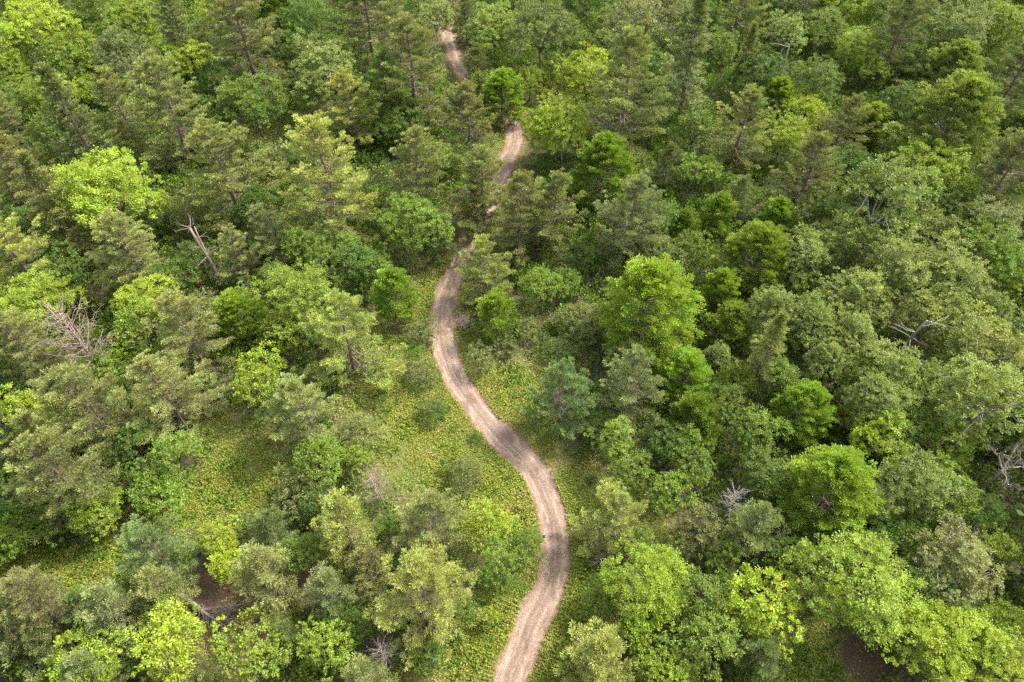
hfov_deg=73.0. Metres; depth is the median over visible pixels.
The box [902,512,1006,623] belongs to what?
broadleaf tree
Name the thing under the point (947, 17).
broadleaf tree
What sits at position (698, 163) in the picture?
broadleaf tree
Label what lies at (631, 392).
pine tree
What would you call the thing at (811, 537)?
broadleaf tree
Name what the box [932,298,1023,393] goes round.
aspen tree
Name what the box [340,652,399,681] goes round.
pine tree
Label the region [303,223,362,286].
broadleaf tree
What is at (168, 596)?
broadleaf tree
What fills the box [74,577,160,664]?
pine tree
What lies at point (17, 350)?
pine tree
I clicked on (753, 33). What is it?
pine tree
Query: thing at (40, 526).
broadleaf tree
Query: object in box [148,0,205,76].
pine tree
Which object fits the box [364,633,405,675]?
dead tree
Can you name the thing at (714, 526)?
broadleaf tree
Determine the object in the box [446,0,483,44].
pine tree
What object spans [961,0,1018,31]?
pine tree
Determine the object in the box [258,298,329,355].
broadleaf tree
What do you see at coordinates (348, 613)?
broadleaf tree
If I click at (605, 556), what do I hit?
broadleaf tree
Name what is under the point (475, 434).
bush
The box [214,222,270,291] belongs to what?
pine tree
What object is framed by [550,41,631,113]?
broadleaf tree
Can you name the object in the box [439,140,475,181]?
broadleaf tree
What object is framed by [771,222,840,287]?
aspen tree
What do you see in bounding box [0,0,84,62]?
broadleaf tree
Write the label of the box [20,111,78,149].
broadleaf tree
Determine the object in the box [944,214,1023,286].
broadleaf tree
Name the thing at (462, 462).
bush
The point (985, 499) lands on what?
broadleaf tree
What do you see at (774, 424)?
broadleaf tree
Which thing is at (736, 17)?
pine tree
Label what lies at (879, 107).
maple tree
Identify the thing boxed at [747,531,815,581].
broadleaf tree
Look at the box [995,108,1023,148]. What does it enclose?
maple tree
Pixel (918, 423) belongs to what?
broadleaf tree
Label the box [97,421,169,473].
broadleaf tree
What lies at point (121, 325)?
broadleaf tree
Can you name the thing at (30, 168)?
pine tree
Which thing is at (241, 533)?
bush
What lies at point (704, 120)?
broadleaf tree
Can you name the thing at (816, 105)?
broadleaf tree
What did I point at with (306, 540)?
broadleaf tree
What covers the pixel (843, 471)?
maple tree
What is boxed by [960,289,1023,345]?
aspen tree
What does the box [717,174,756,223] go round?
pine tree
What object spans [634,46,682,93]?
broadleaf tree
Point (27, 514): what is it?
broadleaf tree
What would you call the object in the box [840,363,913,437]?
aspen tree
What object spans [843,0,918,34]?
broadleaf tree
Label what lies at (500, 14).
broadleaf tree
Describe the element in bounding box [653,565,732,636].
broadleaf tree
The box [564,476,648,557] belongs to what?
pine tree
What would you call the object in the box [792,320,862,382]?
aspen tree
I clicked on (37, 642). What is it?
pine tree
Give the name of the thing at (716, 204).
maple tree
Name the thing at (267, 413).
broadleaf tree
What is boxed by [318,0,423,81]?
pine tree
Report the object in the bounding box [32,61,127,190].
pine tree
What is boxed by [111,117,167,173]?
pine tree
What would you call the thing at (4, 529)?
broadleaf tree
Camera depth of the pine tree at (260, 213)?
81.36 m
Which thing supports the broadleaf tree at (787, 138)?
on the ground at (848, 652)
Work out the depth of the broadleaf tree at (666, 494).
61.59 m
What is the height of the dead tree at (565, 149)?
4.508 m
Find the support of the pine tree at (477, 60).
on the ground at (848, 652)
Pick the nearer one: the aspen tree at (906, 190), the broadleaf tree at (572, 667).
the broadleaf tree at (572, 667)
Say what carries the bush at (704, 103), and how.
on the ground at (848, 652)
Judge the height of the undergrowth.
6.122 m
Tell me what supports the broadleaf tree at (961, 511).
on the ground at (848, 652)
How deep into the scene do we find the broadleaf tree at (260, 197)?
86.06 m
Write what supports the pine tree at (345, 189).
on the ground at (848, 652)
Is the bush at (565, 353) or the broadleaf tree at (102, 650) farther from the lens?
the bush at (565, 353)
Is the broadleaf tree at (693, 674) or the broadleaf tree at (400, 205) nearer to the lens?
the broadleaf tree at (693, 674)
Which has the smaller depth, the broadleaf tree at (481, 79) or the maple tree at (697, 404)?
the maple tree at (697, 404)
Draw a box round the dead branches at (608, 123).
[594,113,620,126]
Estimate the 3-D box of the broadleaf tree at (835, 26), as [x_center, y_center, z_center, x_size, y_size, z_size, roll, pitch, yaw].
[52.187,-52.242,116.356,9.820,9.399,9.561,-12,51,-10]
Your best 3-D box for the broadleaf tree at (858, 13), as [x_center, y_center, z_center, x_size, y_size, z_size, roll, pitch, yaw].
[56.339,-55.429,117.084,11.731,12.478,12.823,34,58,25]
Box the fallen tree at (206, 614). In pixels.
[178,594,249,653]
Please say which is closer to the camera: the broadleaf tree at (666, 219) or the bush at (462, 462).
the bush at (462, 462)
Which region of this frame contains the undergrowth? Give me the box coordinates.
[0,0,1023,681]
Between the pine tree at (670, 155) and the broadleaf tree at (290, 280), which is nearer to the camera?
the broadleaf tree at (290, 280)
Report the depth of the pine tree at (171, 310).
70.47 m
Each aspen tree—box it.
[87,23,160,90]
[288,27,355,105]
[412,0,456,50]
[636,0,692,48]
[702,337,738,374]
[738,282,820,339]
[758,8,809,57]
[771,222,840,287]
[777,285,853,363]
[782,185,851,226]
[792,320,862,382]
[798,215,877,272]
[806,263,894,333]
[816,309,886,375]
[824,151,946,254]
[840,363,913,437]
[841,225,947,311]
[845,338,930,412]
[857,441,977,518]
[881,197,986,267]
[881,281,986,356]
[896,352,960,418]
[901,226,995,322]
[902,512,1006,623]
[919,338,1023,445]
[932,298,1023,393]
[944,194,1023,261]
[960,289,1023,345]
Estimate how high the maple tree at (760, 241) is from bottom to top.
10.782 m
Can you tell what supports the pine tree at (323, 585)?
on the ground at (848, 652)
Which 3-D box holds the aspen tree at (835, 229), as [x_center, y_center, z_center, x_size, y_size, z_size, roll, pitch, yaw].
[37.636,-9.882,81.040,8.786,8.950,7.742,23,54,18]
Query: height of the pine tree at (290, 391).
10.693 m
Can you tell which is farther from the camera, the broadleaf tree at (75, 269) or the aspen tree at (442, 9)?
the aspen tree at (442, 9)
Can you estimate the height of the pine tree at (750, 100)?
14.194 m
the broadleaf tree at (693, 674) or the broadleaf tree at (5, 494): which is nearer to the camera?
the broadleaf tree at (693, 674)
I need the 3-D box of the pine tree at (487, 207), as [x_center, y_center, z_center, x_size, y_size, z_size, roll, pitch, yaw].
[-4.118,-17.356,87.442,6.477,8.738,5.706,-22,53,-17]
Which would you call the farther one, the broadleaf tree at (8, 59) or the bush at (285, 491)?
the broadleaf tree at (8, 59)
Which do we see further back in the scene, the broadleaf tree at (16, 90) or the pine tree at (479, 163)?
the broadleaf tree at (16, 90)
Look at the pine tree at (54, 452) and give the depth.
57.64 m
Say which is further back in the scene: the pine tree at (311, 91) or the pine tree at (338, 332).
the pine tree at (311, 91)
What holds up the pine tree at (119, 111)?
on the ground at (848, 652)
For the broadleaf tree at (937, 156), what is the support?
on the ground at (848, 652)
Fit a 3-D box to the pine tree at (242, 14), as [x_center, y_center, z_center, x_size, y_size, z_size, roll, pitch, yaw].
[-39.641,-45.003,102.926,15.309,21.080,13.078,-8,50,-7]
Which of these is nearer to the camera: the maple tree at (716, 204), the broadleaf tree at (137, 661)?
the broadleaf tree at (137, 661)
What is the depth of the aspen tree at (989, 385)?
62.72 m
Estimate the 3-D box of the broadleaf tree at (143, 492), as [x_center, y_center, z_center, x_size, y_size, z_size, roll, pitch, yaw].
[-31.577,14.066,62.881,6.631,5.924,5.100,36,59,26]
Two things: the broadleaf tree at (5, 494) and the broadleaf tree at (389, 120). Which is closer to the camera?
the broadleaf tree at (5, 494)
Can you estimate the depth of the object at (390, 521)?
60.35 m
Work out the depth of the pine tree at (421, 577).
52.99 m
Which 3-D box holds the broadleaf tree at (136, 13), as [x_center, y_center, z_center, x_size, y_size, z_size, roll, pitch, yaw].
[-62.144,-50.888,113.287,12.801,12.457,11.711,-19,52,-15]
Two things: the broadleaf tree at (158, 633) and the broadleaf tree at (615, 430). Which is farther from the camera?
the broadleaf tree at (615, 430)
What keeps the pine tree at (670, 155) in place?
on the ground at (848, 652)
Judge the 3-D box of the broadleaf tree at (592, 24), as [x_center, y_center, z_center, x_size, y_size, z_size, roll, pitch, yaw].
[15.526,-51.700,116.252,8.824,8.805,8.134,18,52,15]
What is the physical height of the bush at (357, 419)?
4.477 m
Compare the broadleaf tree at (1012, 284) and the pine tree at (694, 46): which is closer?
the broadleaf tree at (1012, 284)
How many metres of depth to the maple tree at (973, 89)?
87.69 m
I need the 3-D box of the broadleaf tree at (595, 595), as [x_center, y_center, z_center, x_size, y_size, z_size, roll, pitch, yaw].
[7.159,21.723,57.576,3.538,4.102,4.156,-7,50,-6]
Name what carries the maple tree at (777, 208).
on the ground at (848, 652)
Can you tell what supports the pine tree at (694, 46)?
on the ground at (848, 652)
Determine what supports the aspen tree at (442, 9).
on the ground at (848, 652)
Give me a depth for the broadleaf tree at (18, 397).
65.37 m
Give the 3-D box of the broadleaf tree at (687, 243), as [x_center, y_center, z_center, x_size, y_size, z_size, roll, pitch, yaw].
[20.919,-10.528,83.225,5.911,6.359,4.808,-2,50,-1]
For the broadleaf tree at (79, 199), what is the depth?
81.07 m
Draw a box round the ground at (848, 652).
[0,0,1023,681]
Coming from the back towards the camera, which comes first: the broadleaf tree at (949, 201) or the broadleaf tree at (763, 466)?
the broadleaf tree at (949, 201)
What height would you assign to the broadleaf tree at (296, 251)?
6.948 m
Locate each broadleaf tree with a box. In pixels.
[0,0,40,21]
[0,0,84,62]
[0,20,38,53]
[0,41,33,95]
[0,75,40,119]
[0,201,54,252]
[0,269,87,337]
[0,382,67,443]
[0,467,48,522]
[0,504,43,565]
[1,502,48,536]
[11,512,69,553]
[19,68,80,117]
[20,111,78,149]
[34,241,100,305]
[42,21,109,76]
[43,618,147,681]
[44,145,166,232]
[45,49,89,99]
[61,0,144,41]
[62,477,121,536]
[62,486,128,541]
[70,209,138,249]
[72,73,104,107]
[78,343,131,393]
[87,0,172,50]
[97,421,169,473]
[98,295,171,357]
[109,271,180,324]
[111,361,153,406]
[122,648,156,681]
[124,429,211,492]
[126,463,190,521]
[130,597,226,681]
[135,256,201,296]
[137,592,199,635]
[138,74,181,104]
[142,41,188,77]
[146,188,183,219]
[167,34,221,78]
[174,239,226,282]
[183,94,235,141]
[188,58,242,99]
[193,0,226,35]
[197,514,247,561]
[204,531,247,585]
[209,69,288,140]
[210,602,292,681]
[226,339,295,407]
[230,184,293,227]
[247,257,331,335]
[253,392,300,429]
[255,257,291,296]
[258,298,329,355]
[260,87,295,121]
[275,28,315,73]
[276,529,333,573]
[278,0,340,47]
[279,0,316,22]
[280,225,326,269]
[284,132,315,164]
[290,615,356,681]
[292,432,344,488]
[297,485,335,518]
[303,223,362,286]
[319,42,364,83]
[321,597,371,645]
[323,234,383,290]
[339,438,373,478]
[351,244,393,288]
[369,96,425,139]
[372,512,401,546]
[373,191,454,256]
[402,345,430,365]
[403,0,445,34]
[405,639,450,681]
[411,135,457,172]
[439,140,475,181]
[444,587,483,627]
[463,498,522,553]
[464,0,529,63]
[467,66,500,103]
[475,536,531,600]
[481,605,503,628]
[493,0,541,24]
[499,0,583,74]
[501,525,548,569]
[509,91,594,162]
[515,64,547,100]
[516,265,569,307]
[539,51,579,97]
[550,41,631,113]
[551,262,581,295]
[552,648,585,681]
[555,25,596,61]
[558,0,619,28]
[564,230,605,267]
[577,4,624,54]
[578,410,626,447]
[579,574,619,625]
[583,414,638,472]
[586,534,630,581]
[597,535,694,644]
[603,337,647,368]
[609,448,658,497]
[616,524,657,570]
[629,634,690,681]
[630,466,699,516]
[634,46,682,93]
[634,193,679,235]
[635,455,698,480]
[638,234,685,267]
[639,417,699,467]
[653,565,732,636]
[654,601,744,681]
[658,657,700,681]
[664,228,711,267]
[666,423,714,486]
[667,105,715,151]
[672,0,722,42]
[676,152,723,194]
[699,24,745,69]
[701,533,743,577]
[702,380,751,434]
[708,565,749,615]
[709,562,806,661]
[709,617,758,672]
[714,165,740,193]
[718,365,758,398]
[729,442,801,498]
[732,44,788,97]
[735,403,794,465]
[744,0,794,25]
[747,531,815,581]
[748,109,816,158]
[756,354,815,399]
[774,519,927,651]
[781,93,829,130]
[784,53,845,103]
[786,507,830,563]
[794,271,855,318]
[797,3,850,52]
[802,144,844,182]
[813,0,882,38]
[816,357,869,401]
[820,143,876,184]
[829,24,884,71]
[832,398,871,430]
[839,495,901,557]
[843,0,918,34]
[846,396,907,456]
[856,427,924,489]
[858,53,893,94]
[866,501,932,562]
[868,401,947,448]
[870,80,928,135]
[872,593,996,681]
[881,137,992,208]
[889,0,1005,64]
[891,552,968,640]
[896,38,946,79]
[909,186,993,242]
[918,449,981,518]
[926,417,992,467]
[943,608,1023,681]
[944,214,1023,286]
[950,488,1009,532]
[954,185,993,228]
[959,98,1017,136]
[968,0,1023,63]
[972,520,1023,579]
[972,592,1023,656]
[989,327,1023,372]
[990,254,1023,296]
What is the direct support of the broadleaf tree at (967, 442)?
on the ground at (848, 652)
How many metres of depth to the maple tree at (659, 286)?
70.89 m
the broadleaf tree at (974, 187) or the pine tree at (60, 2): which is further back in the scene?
the pine tree at (60, 2)
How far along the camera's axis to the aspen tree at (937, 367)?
67.08 m
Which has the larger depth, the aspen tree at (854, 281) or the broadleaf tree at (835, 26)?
the broadleaf tree at (835, 26)
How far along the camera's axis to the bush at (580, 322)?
76.98 m
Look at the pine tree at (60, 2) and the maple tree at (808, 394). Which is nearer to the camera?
the maple tree at (808, 394)
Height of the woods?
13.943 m
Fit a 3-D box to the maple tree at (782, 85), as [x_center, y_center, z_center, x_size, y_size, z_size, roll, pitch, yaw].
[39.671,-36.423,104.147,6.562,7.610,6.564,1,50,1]
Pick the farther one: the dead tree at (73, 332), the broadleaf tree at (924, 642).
the dead tree at (73, 332)
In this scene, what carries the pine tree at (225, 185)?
on the ground at (848, 652)
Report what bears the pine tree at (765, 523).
on the ground at (848, 652)
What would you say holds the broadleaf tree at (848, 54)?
on the ground at (848, 652)
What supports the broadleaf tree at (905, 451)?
on the ground at (848, 652)
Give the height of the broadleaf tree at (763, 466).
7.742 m
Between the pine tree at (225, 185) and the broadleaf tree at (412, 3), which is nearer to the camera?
the pine tree at (225, 185)
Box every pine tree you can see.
[0,91,33,153]
[0,127,68,218]
[0,212,86,319]
[0,307,70,395]
[0,410,22,470]
[0,563,100,656]
[0,593,61,681]
[1,425,155,559]
[5,407,90,470]
[13,149,98,262]
[22,343,99,412]
[22,623,74,672]
[27,354,157,487]
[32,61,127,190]
[33,0,85,37]
[55,640,133,681]
[58,582,118,640]
[62,225,112,278]
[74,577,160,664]
[81,64,157,157]
[84,207,180,308]
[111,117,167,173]
[114,512,214,602]
[123,348,231,458]
[126,48,225,172]
[129,560,201,624]
[138,0,168,29]
[140,286,239,390]
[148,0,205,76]
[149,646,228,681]
[179,113,291,233]
[190,18,231,76]
[192,0,300,100]
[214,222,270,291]
[225,537,307,631]
[244,202,297,274]
[248,505,311,553]
[260,373,342,467]
[267,112,387,261]
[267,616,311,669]
[288,71,345,138]
[298,287,410,388]
[298,560,372,626]
[311,487,387,574]
[314,64,387,152]
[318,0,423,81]
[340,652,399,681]
[345,543,395,606]
[353,44,428,154]
[361,537,487,671]
[369,4,459,142]
[382,124,455,222]
[391,483,471,555]
[431,79,499,162]
[432,0,460,27]
[443,143,522,241]
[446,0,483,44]
[454,174,500,236]
[454,233,515,317]
[460,40,494,91]
[484,169,562,267]
[505,167,589,263]
[522,356,602,440]
[552,615,635,681]
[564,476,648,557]
[566,24,675,173]
[588,168,670,267]
[588,344,668,436]
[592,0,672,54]
[643,141,684,194]
[651,0,712,131]
[697,83,778,180]
[707,0,773,50]
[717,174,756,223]
[719,497,790,578]
[721,628,794,681]
[728,21,760,95]
[733,309,790,390]
[756,130,845,225]
[777,0,825,49]
[805,91,875,162]
[849,0,937,83]
[929,126,1023,232]
[950,35,1023,139]
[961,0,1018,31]
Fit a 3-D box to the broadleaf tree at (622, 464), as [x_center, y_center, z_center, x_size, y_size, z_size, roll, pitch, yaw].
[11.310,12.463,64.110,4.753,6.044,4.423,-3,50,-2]
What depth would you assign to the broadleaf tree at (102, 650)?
51.73 m
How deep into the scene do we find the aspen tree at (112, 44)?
102.67 m
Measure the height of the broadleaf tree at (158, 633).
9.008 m
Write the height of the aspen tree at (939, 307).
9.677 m
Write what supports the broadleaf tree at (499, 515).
on the ground at (848, 652)
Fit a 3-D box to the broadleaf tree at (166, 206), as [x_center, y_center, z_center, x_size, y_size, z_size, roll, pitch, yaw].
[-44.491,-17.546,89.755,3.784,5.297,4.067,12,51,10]
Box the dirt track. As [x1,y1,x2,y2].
[420,0,579,681]
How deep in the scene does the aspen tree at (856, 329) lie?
70.20 m
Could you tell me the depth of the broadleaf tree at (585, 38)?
111.37 m
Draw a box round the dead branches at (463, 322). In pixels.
[449,311,476,332]
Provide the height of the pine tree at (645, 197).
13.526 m
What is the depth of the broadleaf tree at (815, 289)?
76.62 m
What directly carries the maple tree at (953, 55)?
on the ground at (848, 652)
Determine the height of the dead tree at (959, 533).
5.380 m
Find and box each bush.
[54,273,111,322]
[128,197,174,234]
[164,184,214,234]
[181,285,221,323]
[232,507,264,544]
[244,138,311,188]
[270,463,341,525]
[332,407,393,463]
[392,245,426,274]
[402,312,440,347]
[403,355,442,387]
[409,398,454,429]
[426,234,458,268]
[446,454,486,499]
[461,340,500,378]
[468,429,483,444]
[486,326,518,359]
[510,305,544,342]
[539,335,580,365]
[547,298,604,348]
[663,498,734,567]
[677,96,714,121]
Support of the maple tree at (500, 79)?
on the ground at (848, 652)
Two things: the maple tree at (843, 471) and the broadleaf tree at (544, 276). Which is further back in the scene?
the broadleaf tree at (544, 276)
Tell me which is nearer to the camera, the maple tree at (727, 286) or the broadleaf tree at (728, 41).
the maple tree at (727, 286)
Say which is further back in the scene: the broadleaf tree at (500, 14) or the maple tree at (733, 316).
the broadleaf tree at (500, 14)
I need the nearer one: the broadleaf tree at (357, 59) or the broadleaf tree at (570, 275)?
the broadleaf tree at (570, 275)
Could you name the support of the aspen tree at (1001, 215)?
on the ground at (848, 652)
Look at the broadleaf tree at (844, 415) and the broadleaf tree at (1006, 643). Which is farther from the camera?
the broadleaf tree at (844, 415)
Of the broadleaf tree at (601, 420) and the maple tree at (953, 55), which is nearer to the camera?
the broadleaf tree at (601, 420)
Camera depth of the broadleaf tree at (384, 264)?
79.98 m
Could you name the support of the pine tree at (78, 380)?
on the ground at (848, 652)
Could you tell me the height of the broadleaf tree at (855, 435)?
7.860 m
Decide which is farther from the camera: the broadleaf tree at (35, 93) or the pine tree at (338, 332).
the broadleaf tree at (35, 93)
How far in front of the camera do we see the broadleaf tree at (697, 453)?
63.24 m
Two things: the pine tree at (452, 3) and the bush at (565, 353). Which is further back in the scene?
the pine tree at (452, 3)
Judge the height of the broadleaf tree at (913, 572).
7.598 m
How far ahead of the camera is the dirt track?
68.95 m
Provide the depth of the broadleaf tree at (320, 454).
63.53 m
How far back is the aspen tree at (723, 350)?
72.37 m
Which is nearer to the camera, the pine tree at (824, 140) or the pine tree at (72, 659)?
the pine tree at (72, 659)
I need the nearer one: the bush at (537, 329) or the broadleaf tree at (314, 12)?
the bush at (537, 329)
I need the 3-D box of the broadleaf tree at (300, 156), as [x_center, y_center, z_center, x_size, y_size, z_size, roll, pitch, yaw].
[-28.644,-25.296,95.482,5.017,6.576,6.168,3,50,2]
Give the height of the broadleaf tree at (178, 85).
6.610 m
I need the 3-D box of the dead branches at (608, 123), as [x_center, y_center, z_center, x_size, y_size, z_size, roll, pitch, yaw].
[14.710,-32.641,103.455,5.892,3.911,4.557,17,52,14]
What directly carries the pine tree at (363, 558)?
on the ground at (848, 652)
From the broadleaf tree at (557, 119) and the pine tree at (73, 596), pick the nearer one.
the pine tree at (73, 596)
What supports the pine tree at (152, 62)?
on the ground at (848, 652)
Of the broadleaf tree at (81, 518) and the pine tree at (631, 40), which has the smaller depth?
the broadleaf tree at (81, 518)
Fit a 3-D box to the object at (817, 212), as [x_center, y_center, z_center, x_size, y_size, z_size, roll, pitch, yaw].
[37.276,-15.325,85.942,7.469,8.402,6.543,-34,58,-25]
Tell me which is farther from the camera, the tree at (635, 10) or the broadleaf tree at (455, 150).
the tree at (635, 10)
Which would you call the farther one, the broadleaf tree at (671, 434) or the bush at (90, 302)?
the bush at (90, 302)
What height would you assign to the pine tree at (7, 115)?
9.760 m
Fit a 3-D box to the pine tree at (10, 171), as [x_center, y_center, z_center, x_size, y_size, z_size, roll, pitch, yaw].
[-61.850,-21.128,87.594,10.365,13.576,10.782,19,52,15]
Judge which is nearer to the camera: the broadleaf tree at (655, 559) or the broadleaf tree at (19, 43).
the broadleaf tree at (655, 559)
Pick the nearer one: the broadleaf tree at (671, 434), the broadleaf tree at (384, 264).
the broadleaf tree at (671, 434)
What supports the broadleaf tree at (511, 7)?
on the ground at (848, 652)
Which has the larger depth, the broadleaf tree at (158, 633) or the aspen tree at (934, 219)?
the aspen tree at (934, 219)
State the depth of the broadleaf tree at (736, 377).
70.33 m
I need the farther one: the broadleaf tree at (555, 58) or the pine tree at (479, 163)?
the broadleaf tree at (555, 58)
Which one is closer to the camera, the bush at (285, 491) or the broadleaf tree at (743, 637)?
the broadleaf tree at (743, 637)
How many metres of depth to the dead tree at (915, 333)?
70.65 m
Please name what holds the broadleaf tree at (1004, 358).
on the ground at (848, 652)
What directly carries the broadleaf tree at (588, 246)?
on the ground at (848, 652)
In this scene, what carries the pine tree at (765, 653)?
on the ground at (848, 652)
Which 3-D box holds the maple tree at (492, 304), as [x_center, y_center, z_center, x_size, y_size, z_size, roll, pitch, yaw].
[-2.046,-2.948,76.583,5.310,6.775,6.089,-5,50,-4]
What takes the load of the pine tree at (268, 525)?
on the ground at (848, 652)
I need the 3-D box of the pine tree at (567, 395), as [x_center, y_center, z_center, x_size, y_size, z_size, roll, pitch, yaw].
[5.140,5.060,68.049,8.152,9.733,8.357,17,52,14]
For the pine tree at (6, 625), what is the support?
on the ground at (848, 652)
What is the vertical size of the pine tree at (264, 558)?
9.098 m
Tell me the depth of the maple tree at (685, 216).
85.15 m
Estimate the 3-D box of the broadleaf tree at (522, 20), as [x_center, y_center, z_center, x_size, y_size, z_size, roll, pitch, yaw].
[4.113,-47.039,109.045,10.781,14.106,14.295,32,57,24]
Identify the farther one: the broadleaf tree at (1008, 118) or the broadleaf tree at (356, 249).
the broadleaf tree at (1008, 118)
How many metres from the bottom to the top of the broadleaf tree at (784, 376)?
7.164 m
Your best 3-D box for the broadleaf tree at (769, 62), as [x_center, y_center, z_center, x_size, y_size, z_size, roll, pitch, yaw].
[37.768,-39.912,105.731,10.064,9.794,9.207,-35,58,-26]
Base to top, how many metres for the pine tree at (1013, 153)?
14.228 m
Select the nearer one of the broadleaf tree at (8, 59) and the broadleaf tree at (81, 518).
the broadleaf tree at (81, 518)
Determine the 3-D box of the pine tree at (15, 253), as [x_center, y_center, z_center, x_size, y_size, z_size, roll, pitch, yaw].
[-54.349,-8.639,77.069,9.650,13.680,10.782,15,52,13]
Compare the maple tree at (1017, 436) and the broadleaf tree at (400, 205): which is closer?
the maple tree at (1017, 436)
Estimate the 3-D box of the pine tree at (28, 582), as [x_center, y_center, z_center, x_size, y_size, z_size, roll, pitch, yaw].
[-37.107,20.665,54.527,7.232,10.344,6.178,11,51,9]
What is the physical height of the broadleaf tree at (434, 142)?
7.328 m
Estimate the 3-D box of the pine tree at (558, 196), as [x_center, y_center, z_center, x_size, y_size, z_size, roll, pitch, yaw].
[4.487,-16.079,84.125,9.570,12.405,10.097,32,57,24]
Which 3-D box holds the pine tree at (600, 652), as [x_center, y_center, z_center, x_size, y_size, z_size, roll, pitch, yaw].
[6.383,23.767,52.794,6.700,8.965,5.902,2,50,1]
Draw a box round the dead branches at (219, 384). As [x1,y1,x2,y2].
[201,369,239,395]
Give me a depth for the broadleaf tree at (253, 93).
96.44 m
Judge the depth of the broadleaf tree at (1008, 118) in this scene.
96.92 m
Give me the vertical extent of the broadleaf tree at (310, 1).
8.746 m
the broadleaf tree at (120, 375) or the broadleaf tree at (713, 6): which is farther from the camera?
the broadleaf tree at (713, 6)
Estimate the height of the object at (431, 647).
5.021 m
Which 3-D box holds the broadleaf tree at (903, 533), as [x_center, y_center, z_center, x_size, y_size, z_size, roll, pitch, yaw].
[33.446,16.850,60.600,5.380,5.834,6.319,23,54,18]
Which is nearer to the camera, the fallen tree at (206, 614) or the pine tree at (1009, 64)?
the fallen tree at (206, 614)
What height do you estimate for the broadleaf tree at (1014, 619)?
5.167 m
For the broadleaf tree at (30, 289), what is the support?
on the ground at (848, 652)
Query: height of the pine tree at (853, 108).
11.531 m
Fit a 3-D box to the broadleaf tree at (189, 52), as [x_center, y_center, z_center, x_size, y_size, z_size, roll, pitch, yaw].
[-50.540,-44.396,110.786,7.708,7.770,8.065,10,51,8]
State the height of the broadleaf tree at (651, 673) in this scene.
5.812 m
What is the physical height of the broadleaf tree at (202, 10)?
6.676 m
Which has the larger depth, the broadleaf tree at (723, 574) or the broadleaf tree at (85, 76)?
the broadleaf tree at (85, 76)
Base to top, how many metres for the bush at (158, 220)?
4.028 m
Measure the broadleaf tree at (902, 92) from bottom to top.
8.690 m
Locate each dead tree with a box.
[30,293,116,388]
[173,213,226,288]
[355,466,395,505]
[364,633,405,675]
[555,138,573,165]
[710,482,749,519]
[765,43,797,73]
[883,316,952,357]
[945,511,983,540]
[980,437,1023,489]
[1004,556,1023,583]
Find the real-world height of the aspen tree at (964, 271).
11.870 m
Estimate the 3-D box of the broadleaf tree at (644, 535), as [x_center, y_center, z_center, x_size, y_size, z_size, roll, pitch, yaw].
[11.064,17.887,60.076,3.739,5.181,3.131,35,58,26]
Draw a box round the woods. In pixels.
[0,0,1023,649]
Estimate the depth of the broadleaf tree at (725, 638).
52.23 m
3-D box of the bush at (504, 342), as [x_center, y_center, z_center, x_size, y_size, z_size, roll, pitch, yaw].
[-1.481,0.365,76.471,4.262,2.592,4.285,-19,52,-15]
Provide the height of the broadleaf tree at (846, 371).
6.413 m
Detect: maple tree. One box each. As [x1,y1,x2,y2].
[210,286,269,347]
[250,0,311,45]
[367,264,422,321]
[471,287,517,341]
[479,67,527,124]
[568,130,638,217]
[592,252,706,365]
[648,344,713,410]
[660,390,722,446]
[667,207,700,243]
[694,190,741,237]
[694,265,743,317]
[705,300,759,355]
[709,218,791,304]
[753,74,797,124]
[754,195,797,233]
[767,378,839,448]
[776,442,893,545]
[843,100,893,149]
[879,68,1006,196]
[912,34,985,97]
[979,406,1023,455]
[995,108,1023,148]
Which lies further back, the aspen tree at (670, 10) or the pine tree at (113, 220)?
the aspen tree at (670, 10)
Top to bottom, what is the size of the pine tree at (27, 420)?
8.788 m
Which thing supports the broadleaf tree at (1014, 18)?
on the ground at (848, 652)
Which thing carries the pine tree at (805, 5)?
on the ground at (848, 652)
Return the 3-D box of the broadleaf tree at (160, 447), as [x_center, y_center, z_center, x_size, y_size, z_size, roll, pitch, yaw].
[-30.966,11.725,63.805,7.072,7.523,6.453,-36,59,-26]
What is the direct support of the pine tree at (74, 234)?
on the ground at (848, 652)
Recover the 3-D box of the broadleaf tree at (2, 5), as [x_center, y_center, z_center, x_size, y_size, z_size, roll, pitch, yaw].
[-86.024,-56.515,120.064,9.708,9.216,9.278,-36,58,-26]
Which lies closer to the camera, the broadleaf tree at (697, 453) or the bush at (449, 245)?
the broadleaf tree at (697, 453)
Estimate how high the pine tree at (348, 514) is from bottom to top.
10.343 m
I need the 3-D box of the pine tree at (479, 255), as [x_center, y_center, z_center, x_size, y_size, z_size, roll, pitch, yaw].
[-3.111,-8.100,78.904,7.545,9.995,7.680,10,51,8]

